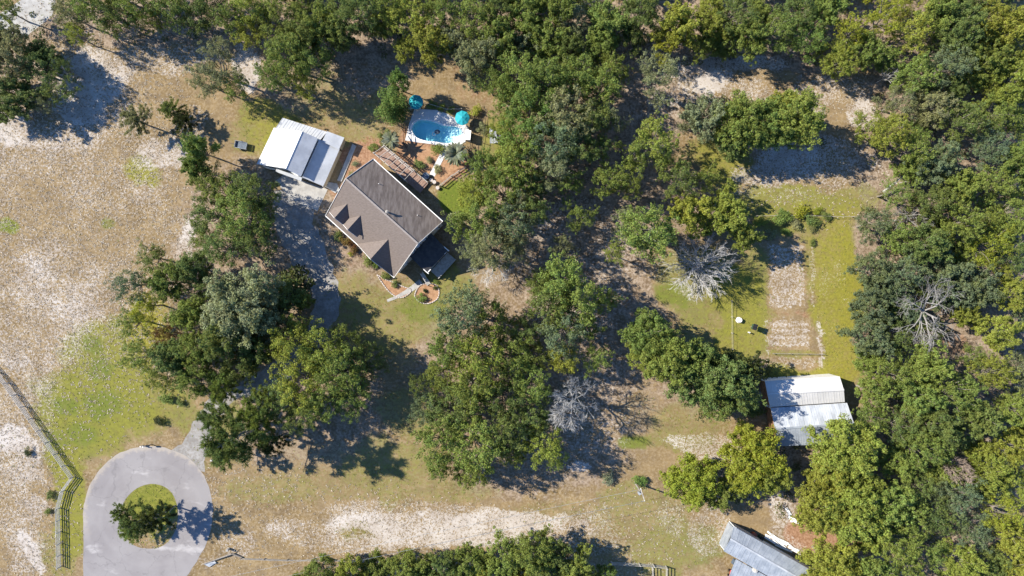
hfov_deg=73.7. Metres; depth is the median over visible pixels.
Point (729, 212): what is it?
oak tree
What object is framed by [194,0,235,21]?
oak tree
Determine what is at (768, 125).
oak tree
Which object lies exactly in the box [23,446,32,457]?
shrub
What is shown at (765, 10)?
oak tree
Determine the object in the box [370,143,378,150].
shrub
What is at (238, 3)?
oak tree
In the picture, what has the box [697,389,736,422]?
oak tree
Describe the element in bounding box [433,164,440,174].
shrub
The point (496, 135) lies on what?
garden shed
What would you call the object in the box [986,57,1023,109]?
oak tree
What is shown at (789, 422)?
barn
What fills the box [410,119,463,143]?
swimming pool
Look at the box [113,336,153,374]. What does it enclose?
oak tree
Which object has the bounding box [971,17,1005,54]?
oak tree
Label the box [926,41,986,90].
oak tree
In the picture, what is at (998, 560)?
oak tree
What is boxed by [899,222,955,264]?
oak tree
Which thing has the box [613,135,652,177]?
oak tree
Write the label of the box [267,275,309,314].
oak tree
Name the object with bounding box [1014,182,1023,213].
oak tree
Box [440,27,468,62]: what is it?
oak tree
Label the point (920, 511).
oak tree
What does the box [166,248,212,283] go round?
oak tree
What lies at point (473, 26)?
oak tree
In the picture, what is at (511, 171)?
oak tree
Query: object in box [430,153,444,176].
garden path
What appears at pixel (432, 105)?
shrub
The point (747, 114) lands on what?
oak tree
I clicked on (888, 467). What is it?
oak tree
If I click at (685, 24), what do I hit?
oak tree
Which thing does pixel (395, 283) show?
shrub
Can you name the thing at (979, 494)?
oak tree
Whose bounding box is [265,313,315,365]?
oak tree
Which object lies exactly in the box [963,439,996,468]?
oak tree
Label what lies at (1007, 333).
oak tree
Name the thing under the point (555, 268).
oak tree
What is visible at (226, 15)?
oak tree
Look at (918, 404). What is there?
oak tree
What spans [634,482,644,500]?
utility pole
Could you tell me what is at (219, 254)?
oak tree
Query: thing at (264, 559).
fence
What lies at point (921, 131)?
oak tree
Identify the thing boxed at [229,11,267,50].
oak tree
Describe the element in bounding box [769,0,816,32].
oak tree
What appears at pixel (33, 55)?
oak tree
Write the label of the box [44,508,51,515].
shrub
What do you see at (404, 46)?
oak tree
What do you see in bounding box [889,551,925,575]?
oak tree
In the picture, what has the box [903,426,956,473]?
oak tree
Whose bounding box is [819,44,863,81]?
oak tree
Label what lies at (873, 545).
oak tree
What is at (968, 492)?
oak tree
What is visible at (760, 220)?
shrub
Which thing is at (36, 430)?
fence
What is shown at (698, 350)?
oak tree
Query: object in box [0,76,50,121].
oak tree
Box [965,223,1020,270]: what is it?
oak tree
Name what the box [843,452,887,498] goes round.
oak tree
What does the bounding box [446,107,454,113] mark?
shrub
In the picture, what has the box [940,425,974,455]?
oak tree
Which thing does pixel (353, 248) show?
shrub
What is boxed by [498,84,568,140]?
oak tree
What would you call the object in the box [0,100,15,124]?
oak tree
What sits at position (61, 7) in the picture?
oak tree
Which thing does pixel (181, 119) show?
pine tree
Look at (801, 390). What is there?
barn
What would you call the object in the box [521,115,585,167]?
oak tree
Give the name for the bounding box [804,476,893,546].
oak tree
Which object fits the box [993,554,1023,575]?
oak tree
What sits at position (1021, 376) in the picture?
oak tree
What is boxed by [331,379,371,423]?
oak tree
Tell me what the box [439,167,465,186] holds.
fence
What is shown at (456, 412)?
oak tree
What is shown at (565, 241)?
oak tree
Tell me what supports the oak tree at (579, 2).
on the ground at (786, 296)
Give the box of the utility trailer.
[231,140,247,149]
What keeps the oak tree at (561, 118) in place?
on the ground at (786, 296)
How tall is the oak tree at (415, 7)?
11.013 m
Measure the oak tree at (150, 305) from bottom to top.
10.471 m
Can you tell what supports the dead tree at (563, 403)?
on the ground at (786, 296)
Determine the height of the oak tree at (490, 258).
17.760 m
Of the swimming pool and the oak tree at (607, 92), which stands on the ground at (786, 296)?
the oak tree at (607, 92)
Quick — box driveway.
[173,190,340,471]
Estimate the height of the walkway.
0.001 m
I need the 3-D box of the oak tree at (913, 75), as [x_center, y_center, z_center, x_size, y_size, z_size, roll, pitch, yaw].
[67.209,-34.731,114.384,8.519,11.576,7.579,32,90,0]
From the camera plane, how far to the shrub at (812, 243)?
119.47 m
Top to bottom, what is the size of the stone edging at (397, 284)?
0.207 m
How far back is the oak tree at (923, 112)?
113.07 m
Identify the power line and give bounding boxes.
[234,489,641,575]
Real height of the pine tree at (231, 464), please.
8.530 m
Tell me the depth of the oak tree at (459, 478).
113.71 m
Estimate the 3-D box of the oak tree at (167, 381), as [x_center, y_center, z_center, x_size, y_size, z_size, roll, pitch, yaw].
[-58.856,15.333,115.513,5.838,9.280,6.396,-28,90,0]
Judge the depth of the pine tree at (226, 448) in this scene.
104.68 m
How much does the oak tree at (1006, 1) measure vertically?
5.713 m
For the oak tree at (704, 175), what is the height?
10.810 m
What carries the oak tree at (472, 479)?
on the ground at (786, 296)
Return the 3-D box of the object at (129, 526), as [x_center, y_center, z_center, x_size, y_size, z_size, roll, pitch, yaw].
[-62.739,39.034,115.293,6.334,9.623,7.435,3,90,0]
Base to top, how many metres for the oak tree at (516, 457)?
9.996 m
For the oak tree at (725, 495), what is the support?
on the ground at (786, 296)
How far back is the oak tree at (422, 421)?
112.83 m
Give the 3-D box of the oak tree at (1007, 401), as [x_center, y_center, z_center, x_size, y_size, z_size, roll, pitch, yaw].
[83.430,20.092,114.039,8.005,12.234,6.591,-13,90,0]
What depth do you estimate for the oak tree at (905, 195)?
113.57 m
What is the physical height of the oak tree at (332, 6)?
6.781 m
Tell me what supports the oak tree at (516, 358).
on the ground at (786, 296)
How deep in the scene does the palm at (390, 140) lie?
117.20 m
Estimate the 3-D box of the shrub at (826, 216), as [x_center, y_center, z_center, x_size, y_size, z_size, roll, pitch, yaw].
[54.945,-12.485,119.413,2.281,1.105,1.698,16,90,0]
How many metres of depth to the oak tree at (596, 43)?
113.38 m
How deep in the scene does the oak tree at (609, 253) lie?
113.33 m
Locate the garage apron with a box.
[276,175,327,210]
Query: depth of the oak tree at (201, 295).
113.97 m
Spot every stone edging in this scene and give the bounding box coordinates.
[377,275,410,297]
[414,283,439,303]
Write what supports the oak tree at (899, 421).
on the ground at (786, 296)
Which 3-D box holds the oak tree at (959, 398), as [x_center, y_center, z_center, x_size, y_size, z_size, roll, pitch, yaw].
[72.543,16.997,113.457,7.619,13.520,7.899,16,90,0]
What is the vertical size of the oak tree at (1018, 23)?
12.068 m
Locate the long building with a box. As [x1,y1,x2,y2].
[719,521,813,575]
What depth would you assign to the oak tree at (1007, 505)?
112.21 m
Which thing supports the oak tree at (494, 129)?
on the ground at (786, 296)
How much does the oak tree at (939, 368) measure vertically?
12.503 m
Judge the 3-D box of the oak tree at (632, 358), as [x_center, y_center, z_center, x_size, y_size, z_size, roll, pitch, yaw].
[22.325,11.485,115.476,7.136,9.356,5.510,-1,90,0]
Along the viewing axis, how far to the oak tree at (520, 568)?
113.55 m
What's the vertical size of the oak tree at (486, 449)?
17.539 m
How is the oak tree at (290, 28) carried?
on the ground at (786, 296)
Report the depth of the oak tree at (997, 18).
112.93 m
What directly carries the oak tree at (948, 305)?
on the ground at (786, 296)
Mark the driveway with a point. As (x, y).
(302, 242)
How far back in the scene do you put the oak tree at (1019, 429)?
115.69 m
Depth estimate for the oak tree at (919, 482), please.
113.60 m
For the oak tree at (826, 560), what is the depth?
111.53 m
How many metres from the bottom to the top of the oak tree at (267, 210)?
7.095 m
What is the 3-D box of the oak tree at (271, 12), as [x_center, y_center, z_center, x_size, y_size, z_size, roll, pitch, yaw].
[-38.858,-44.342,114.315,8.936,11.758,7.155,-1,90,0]
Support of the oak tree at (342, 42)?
on the ground at (786, 296)
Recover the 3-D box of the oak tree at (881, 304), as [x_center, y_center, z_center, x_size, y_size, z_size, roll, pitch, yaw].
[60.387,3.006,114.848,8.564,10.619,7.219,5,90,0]
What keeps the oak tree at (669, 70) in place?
on the ground at (786, 296)
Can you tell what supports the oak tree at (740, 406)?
on the ground at (786, 296)
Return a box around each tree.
[0,0,29,24]
[0,21,29,56]
[0,30,36,85]
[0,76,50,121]
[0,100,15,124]
[17,47,63,92]
[19,90,63,113]
[22,33,66,68]
[32,68,85,107]
[43,55,83,83]
[49,0,94,30]
[59,20,96,47]
[65,0,121,34]
[94,0,142,40]
[103,266,149,304]
[109,501,138,523]
[111,302,152,341]
[112,0,164,27]
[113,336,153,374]
[117,517,140,544]
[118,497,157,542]
[119,103,152,135]
[125,291,163,328]
[131,237,171,275]
[132,4,170,35]
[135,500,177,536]
[140,259,187,303]
[141,367,175,396]
[142,0,190,29]
[147,333,197,390]
[148,321,181,347]
[157,97,187,118]
[162,297,216,332]
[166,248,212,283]
[167,0,218,36]
[168,329,212,368]
[169,105,198,136]
[170,360,214,399]
[176,132,220,167]
[177,150,209,185]
[179,0,209,11]
[182,274,213,302]
[183,35,246,93]
[183,185,230,236]
[184,60,226,99]
[187,225,218,250]
[188,159,221,202]
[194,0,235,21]
[195,321,258,364]
[195,401,234,431]
[196,170,242,211]
[197,220,246,267]
[197,392,277,473]
[199,260,285,350]
[201,361,236,398]
[208,372,242,406]
[209,1,247,38]
[210,181,274,241]
[211,459,235,468]
[216,350,256,387]
[219,70,251,110]
[227,169,281,213]
[229,0,273,26]
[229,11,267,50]
[231,330,276,377]
[232,379,282,442]
[236,218,277,264]
[250,0,302,38]
[250,293,297,345]
[250,428,294,457]
[253,58,290,92]
[253,200,278,221]
[256,374,303,424]
[258,30,316,86]
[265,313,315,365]
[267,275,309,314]
[267,344,325,413]
[277,11,318,63]
[277,394,323,439]
[280,0,312,23]
[284,318,346,376]
[287,71,321,102]
[290,38,338,83]
[291,292,316,313]
[292,0,346,47]
[292,570,309,575]
[293,374,345,423]
[303,552,337,575]
[307,342,366,399]
[317,0,349,19]
[319,16,366,53]
[323,323,364,351]
[330,0,378,38]
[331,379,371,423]
[333,553,366,575]
[343,371,378,401]
[349,339,389,375]
[359,547,395,575]
[363,10,397,38]
[369,0,405,30]
[378,0,430,43]
[383,548,435,575]
[387,66,411,92]
[391,35,416,63]
[406,392,445,426]
[407,556,439,575]
[408,372,431,399]
[409,17,454,69]
[410,409,466,471]
[419,0,460,36]
[420,375,480,444]
[420,549,456,575]
[422,347,459,396]
[424,325,470,374]
[425,449,453,485]
[429,279,489,345]
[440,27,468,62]
[440,191,505,245]
[441,405,508,478]
[445,349,502,421]
[446,455,471,486]
[450,541,496,575]
[451,322,512,383]
[452,0,491,42]
[455,170,495,208]
[455,239,488,266]
[456,35,500,90]
[456,452,493,493]
[459,146,512,189]
[464,288,517,343]
[468,214,519,274]
[468,242,521,286]
[471,406,524,457]
[472,61,512,98]
[472,562,497,575]
[474,370,526,424]
[476,7,518,58]
[476,159,527,221]
[479,188,542,246]
[481,525,523,575]
[483,43,549,105]
[483,140,541,192]
[484,0,510,21]
[486,113,513,145]
[487,83,533,125]
[488,335,534,388]
[491,433,527,469]
[495,114,543,167]
[496,141,522,168]
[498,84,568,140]
[499,231,529,265]
[502,28,542,61]
[502,523,555,575]
[503,54,579,114]
[504,391,552,442]
[509,0,546,33]
[509,308,543,352]
[511,358,553,408]
[511,564,534,575]
[512,167,549,200]
[519,194,553,224]
[519,414,562,470]
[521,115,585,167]
[522,13,575,59]
[523,335,556,377]
[524,264,550,294]
[524,281,573,334]
[528,0,576,28]
[528,82,598,144]
[532,149,569,191]
[533,246,586,309]
[536,305,589,363]
[539,536,574,575]
[540,443,569,471]
[541,270,611,333]
[546,342,579,373]
[547,376,597,431]
[549,233,580,257]
[551,45,600,110]
[552,1,591,44]
[554,29,586,62]
[554,115,606,164]
[554,167,588,210]
[561,542,597,575]
[566,205,600,234]
[568,311,607,343]
[572,59,627,110]
[573,97,619,139]
[575,0,593,8]
[579,342,615,378]
[581,131,614,170]
[584,0,642,50]
[584,32,618,71]
[589,161,633,200]
[590,47,633,89]
[593,290,628,314]
[594,563,617,575]
[596,104,633,133]
[603,238,625,265]
[611,202,679,264]
[611,205,646,235]
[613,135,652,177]
[615,173,643,199]
[617,24,650,57]
[617,307,677,357]
[621,0,658,41]
[624,341,659,371]
[625,110,680,172]
[626,329,697,386]
[635,46,686,113]
[649,0,700,47]
[650,141,690,181]
[652,225,678,248]
[653,27,681,69]
[656,451,724,512]
[659,162,707,201]
[662,230,737,301]
[663,356,723,412]
[664,85,682,105]
[667,192,712,239]
[667,327,726,381]
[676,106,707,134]
[677,90,727,144]
[687,342,759,409]
[690,34,716,65]
[692,158,723,194]
[694,4,733,52]
[694,178,748,237]
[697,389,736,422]
[699,0,725,18]
[701,478,736,512]
[706,32,741,62]
[708,88,773,156]
[709,117,749,162]
[712,0,759,39]
[714,381,766,420]
[716,417,790,504]
[717,468,747,502]
[721,350,769,388]
[727,17,770,65]
[727,220,766,255]
[741,0,756,5]
[744,94,812,151]
[752,0,773,27]
[753,9,797,54]
[756,463,793,498]
[766,89,804,110]
[767,85,829,150]
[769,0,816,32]
[788,14,830,65]
[790,482,849,535]
[795,532,862,575]
[800,446,850,494]
[800,570,822,575]
[801,412,888,485]
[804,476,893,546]
[806,0,852,37]
[810,35,850,76]
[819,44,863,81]
[831,7,884,57]
[835,31,892,71]
[835,318,894,359]
[839,545,897,575]
[843,246,892,287]
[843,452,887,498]
[847,284,897,325]
[851,399,891,433]
[852,109,893,147]
[852,344,885,375]
[853,523,899,555]
[854,206,897,245]
[854,372,897,411]
[858,276,902,306]
[859,347,916,392]
[861,479,918,532]
[862,0,872,4]
[862,0,905,37]
[864,112,917,157]
[871,45,904,74]
[871,85,918,123]
[873,301,903,329]
[876,68,898,82]
[876,172,919,210]
[876,523,929,569]
[877,213,916,255]
[877,249,932,300]
[878,438,918,483]
[879,398,924,451]
[881,0,924,22]
[881,320,918,355]
[885,132,939,173]
[887,3,934,55]
[888,160,924,183]
[889,50,942,94]
[889,493,933,533]
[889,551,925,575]
[891,274,963,353]
[891,376,951,422]
[892,288,926,324]
[893,198,933,228]
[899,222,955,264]
[900,138,964,185]
[900,340,958,392]
[900,466,941,506]
[902,119,932,145]
[902,183,956,223]
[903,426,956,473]
[904,529,953,573]
[907,393,966,447]
[908,273,942,299]
[909,0,959,39]
[911,89,959,129]
[911,319,949,347]
[916,496,969,537]
[917,218,955,237]
[917,250,976,307]
[919,35,964,64]
[920,474,963,504]
[924,449,969,493]
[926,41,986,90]
[927,284,960,316]
[928,73,972,103]
[931,0,988,52]
[931,98,988,141]
[934,368,988,420]
[935,167,991,203]
[935,476,987,524]
[935,567,945,575]
[937,200,990,246]
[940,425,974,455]
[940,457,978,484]
[941,536,989,575]
[944,236,977,264]
[945,0,986,28]
[947,383,1006,443]
[949,297,985,330]
[950,459,982,493]
[951,341,991,374]
[951,511,995,553]
[954,38,1015,83]
[955,66,989,94]
[958,260,1004,310]
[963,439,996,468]
[964,351,1021,389]
[965,119,1013,172]
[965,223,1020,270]
[966,111,1001,141]
[968,450,1021,498]
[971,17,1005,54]
[971,78,1008,108]
[971,196,1011,227]
[972,164,1023,209]
[973,0,1017,39]
[973,313,1023,353]
[973,543,1014,575]
[974,484,999,503]
[977,490,1023,535]
[978,91,1023,136]
[982,221,1023,249]
[984,5,1023,46]
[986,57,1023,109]
[986,422,1023,469]
[988,140,1023,183]
[988,257,1019,290]
[988,516,1023,564]
[989,189,1023,240]
[989,388,1023,426]
[991,276,1023,312]
[992,32,1023,62]
[992,238,1023,274]
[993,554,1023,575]
[999,351,1023,392]
[999,467,1023,507]
[1003,0,1022,5]
[1006,84,1023,120]
[1006,115,1023,140]
[1007,424,1023,447]
[1009,309,1023,325]
[1010,49,1023,81]
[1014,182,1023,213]
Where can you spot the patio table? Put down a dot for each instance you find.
(425, 175)
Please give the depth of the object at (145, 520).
112.61 m
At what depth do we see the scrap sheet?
119.77 m
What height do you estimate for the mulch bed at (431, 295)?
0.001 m
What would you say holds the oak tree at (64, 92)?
on the ground at (786, 296)
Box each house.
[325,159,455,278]
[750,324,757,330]
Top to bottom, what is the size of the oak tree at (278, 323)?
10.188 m
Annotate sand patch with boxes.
[0,0,54,35]
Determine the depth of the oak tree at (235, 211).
110.96 m
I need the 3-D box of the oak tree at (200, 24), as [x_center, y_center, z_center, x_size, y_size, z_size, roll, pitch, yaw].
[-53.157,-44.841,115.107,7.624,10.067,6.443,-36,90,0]
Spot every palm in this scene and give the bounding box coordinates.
[379,129,399,149]
[439,142,470,168]
[445,211,464,231]
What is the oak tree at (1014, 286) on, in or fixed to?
on the ground at (786, 296)
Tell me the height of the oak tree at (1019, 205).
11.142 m
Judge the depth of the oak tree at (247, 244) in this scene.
112.62 m
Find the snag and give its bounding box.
[883,174,907,191]
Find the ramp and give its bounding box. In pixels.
[420,272,430,285]
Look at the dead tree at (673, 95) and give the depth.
117.38 m
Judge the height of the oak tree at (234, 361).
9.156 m
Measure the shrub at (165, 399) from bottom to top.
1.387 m
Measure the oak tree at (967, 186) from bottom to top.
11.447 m
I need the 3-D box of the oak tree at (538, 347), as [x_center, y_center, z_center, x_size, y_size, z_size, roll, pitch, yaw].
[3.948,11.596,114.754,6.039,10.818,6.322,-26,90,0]
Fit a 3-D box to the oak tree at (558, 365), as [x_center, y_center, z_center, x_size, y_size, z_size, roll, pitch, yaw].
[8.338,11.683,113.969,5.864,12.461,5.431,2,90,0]
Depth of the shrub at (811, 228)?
119.33 m
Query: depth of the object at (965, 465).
112.80 m
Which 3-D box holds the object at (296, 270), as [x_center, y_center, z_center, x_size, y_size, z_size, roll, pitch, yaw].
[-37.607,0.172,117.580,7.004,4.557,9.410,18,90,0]
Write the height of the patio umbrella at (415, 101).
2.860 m
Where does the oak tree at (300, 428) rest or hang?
on the ground at (786, 296)
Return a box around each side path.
[325,182,338,192]
[337,144,355,181]
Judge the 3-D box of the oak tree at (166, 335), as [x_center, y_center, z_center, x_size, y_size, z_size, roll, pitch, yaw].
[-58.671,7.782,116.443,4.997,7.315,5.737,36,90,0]
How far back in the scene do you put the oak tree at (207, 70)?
111.05 m
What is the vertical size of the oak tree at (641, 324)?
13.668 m
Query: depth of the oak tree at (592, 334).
112.45 m
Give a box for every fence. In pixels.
[0,376,74,478]
[55,478,72,568]
[240,558,401,563]
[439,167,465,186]
[611,561,667,575]
[755,215,869,216]
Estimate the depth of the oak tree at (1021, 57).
115.67 m
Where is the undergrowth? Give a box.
[15,0,1023,575]
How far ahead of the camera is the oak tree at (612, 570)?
115.17 m
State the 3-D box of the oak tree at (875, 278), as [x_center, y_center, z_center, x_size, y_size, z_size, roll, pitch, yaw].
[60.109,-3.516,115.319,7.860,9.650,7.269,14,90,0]
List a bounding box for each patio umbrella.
[409,95,422,108]
[455,111,469,124]
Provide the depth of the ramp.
119.36 m
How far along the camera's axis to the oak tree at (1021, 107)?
115.12 m
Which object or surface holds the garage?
on the ground at (786, 296)
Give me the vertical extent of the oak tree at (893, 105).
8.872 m
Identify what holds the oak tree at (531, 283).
on the ground at (786, 296)
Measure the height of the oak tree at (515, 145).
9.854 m
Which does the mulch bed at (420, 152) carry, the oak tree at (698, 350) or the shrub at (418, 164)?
the shrub at (418, 164)
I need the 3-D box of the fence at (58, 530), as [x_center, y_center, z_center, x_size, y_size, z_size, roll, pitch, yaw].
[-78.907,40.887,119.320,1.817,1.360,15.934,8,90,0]
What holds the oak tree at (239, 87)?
on the ground at (786, 296)
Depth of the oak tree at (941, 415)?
110.64 m
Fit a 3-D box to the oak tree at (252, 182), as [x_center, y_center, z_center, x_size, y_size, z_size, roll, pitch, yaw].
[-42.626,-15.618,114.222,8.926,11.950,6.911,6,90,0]
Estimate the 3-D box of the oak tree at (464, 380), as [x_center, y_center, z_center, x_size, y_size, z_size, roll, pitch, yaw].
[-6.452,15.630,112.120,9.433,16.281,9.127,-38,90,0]
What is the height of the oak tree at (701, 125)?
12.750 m
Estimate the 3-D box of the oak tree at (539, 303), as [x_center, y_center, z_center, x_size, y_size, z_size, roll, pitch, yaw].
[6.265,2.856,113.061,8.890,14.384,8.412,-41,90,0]
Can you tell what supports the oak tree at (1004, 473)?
on the ground at (786, 296)
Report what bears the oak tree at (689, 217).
on the ground at (786, 296)
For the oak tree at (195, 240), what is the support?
on the ground at (786, 296)
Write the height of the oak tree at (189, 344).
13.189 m
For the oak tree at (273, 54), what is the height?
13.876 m
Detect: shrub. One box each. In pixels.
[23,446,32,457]
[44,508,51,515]
[46,490,53,501]
[153,415,164,426]
[157,393,173,403]
[176,396,184,406]
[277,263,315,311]
[333,229,342,241]
[339,237,353,245]
[349,244,357,254]
[363,254,373,267]
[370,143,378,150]
[373,85,409,125]
[377,128,389,145]
[381,271,390,278]
[391,279,397,287]
[412,159,425,169]
[414,292,426,302]
[425,157,432,163]
[427,100,437,108]
[431,143,445,155]
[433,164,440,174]
[436,103,445,112]
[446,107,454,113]
[468,103,481,116]
[476,121,487,135]
[602,469,614,486]
[631,475,647,487]
[746,402,766,418]
[752,214,768,226]
[764,229,776,240]
[767,212,789,225]
[775,208,793,222]
[780,228,791,236]
[788,217,800,229]
[793,202,810,218]
[804,212,821,226]
[807,225,816,232]
[809,238,815,246]
[813,206,822,214]
[821,211,832,221]
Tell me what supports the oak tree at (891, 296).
on the ground at (786, 296)
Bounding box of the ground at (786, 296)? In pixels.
[0,0,1023,575]
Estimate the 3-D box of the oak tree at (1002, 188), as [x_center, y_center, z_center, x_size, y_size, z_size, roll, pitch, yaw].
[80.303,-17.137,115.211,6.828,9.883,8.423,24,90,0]
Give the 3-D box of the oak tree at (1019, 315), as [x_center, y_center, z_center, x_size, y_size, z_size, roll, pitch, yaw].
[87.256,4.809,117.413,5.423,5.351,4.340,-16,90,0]
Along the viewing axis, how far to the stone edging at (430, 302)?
119.85 m
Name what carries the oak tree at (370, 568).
on the ground at (786, 296)
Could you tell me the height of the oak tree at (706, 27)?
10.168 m
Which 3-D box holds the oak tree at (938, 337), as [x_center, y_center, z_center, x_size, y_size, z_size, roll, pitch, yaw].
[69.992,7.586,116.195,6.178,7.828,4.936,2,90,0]
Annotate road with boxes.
[83,446,212,575]
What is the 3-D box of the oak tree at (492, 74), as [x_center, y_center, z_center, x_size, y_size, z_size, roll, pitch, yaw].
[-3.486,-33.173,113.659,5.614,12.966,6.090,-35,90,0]
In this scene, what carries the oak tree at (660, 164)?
on the ground at (786, 296)
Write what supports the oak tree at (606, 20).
on the ground at (786, 296)
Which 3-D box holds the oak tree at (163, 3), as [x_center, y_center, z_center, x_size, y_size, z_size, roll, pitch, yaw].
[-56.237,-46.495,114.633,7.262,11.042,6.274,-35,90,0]
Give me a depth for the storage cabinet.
118.34 m
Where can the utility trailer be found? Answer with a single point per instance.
(241, 145)
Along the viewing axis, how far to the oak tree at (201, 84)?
113.22 m
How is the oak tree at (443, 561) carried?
on the ground at (786, 296)
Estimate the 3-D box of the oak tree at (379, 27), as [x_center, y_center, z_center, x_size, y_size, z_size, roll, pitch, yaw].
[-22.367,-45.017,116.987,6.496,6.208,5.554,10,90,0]
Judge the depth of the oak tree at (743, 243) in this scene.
112.28 m
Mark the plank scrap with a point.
(789, 513)
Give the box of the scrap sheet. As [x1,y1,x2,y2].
[204,561,215,566]
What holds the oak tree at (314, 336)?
on the ground at (786, 296)
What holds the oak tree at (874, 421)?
on the ground at (786, 296)
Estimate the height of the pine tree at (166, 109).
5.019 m
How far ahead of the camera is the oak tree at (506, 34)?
111.04 m
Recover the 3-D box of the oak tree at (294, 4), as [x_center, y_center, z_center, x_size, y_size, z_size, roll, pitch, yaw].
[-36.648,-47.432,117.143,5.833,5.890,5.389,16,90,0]
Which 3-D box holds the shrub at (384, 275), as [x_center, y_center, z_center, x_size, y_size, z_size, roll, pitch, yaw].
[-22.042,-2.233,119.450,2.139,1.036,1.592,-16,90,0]
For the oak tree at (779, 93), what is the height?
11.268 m
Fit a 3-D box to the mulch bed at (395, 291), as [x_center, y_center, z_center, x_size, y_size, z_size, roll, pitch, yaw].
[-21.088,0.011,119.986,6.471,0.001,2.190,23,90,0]
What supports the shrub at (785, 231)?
on the ground at (786, 296)
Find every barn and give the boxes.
[759,374,844,406]
[765,402,853,446]
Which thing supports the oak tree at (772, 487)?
on the ground at (786, 296)
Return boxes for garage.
[257,118,345,187]
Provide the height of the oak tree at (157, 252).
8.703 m
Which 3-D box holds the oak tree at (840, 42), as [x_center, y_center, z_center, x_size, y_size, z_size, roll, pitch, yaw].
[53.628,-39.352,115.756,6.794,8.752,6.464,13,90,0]
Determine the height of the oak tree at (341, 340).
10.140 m
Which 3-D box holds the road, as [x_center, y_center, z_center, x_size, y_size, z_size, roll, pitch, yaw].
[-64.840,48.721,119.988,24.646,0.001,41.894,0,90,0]
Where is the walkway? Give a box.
[387,280,422,301]
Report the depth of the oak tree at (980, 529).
112.96 m
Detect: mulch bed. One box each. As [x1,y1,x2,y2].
[378,275,407,296]
[402,142,439,173]
[415,284,438,302]
[433,158,457,183]
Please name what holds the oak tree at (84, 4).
on the ground at (786, 296)
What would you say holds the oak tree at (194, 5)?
on the ground at (786, 296)
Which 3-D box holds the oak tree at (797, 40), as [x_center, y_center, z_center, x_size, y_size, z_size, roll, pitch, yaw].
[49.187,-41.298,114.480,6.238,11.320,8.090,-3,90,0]
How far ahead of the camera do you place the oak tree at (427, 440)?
109.26 m
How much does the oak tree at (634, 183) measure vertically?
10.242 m
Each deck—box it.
[373,145,428,192]
[405,109,468,153]
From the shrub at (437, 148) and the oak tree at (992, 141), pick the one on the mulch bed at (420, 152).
the shrub at (437, 148)
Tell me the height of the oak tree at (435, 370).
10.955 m
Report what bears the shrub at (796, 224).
on the ground at (786, 296)
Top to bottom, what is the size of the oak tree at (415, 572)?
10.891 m
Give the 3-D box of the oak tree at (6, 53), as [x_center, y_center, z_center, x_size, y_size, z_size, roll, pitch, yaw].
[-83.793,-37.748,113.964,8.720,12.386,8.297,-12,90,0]
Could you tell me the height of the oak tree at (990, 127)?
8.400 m
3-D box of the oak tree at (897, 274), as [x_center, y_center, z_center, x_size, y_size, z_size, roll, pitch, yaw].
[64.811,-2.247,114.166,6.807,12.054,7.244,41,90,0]
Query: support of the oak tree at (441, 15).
on the ground at (786, 296)
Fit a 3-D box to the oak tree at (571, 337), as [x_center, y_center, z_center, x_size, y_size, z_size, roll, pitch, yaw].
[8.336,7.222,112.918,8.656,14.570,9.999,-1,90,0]
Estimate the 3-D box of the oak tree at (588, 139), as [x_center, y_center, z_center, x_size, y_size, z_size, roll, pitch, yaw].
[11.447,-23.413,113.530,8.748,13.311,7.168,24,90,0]
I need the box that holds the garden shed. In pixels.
[489,128,500,142]
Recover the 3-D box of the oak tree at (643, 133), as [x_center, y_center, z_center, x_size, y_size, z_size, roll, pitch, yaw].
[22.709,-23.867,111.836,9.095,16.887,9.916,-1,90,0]
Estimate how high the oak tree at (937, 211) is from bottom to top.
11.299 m
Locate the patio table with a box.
[422,172,428,178]
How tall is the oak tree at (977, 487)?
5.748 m
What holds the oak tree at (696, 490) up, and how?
on the ground at (786, 296)
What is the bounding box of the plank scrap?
[785,508,798,523]
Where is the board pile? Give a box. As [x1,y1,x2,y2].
[764,531,799,554]
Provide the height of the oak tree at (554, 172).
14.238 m
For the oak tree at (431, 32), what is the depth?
112.30 m
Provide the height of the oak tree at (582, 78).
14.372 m
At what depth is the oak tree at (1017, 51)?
114.67 m
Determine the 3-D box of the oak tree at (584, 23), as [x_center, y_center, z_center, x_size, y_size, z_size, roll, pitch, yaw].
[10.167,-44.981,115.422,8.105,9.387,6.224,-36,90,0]
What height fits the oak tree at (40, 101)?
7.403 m
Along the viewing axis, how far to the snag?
117.54 m
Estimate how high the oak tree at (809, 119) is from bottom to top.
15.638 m
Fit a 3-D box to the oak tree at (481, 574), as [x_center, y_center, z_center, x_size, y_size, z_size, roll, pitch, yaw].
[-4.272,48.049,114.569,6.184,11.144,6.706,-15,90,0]
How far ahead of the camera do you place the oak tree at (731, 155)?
112.81 m
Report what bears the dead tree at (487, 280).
on the ground at (786, 296)
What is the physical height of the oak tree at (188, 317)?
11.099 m
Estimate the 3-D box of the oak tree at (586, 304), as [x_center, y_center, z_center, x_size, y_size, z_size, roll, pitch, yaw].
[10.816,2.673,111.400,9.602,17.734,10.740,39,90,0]
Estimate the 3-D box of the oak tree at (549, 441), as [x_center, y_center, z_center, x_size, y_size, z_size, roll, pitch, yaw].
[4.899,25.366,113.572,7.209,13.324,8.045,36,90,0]
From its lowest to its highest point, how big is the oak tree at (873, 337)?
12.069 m
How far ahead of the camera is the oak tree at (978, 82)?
115.02 m
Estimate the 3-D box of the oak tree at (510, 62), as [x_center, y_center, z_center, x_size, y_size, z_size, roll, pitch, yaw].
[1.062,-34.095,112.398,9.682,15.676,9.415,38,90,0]
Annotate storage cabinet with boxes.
[465,130,470,140]

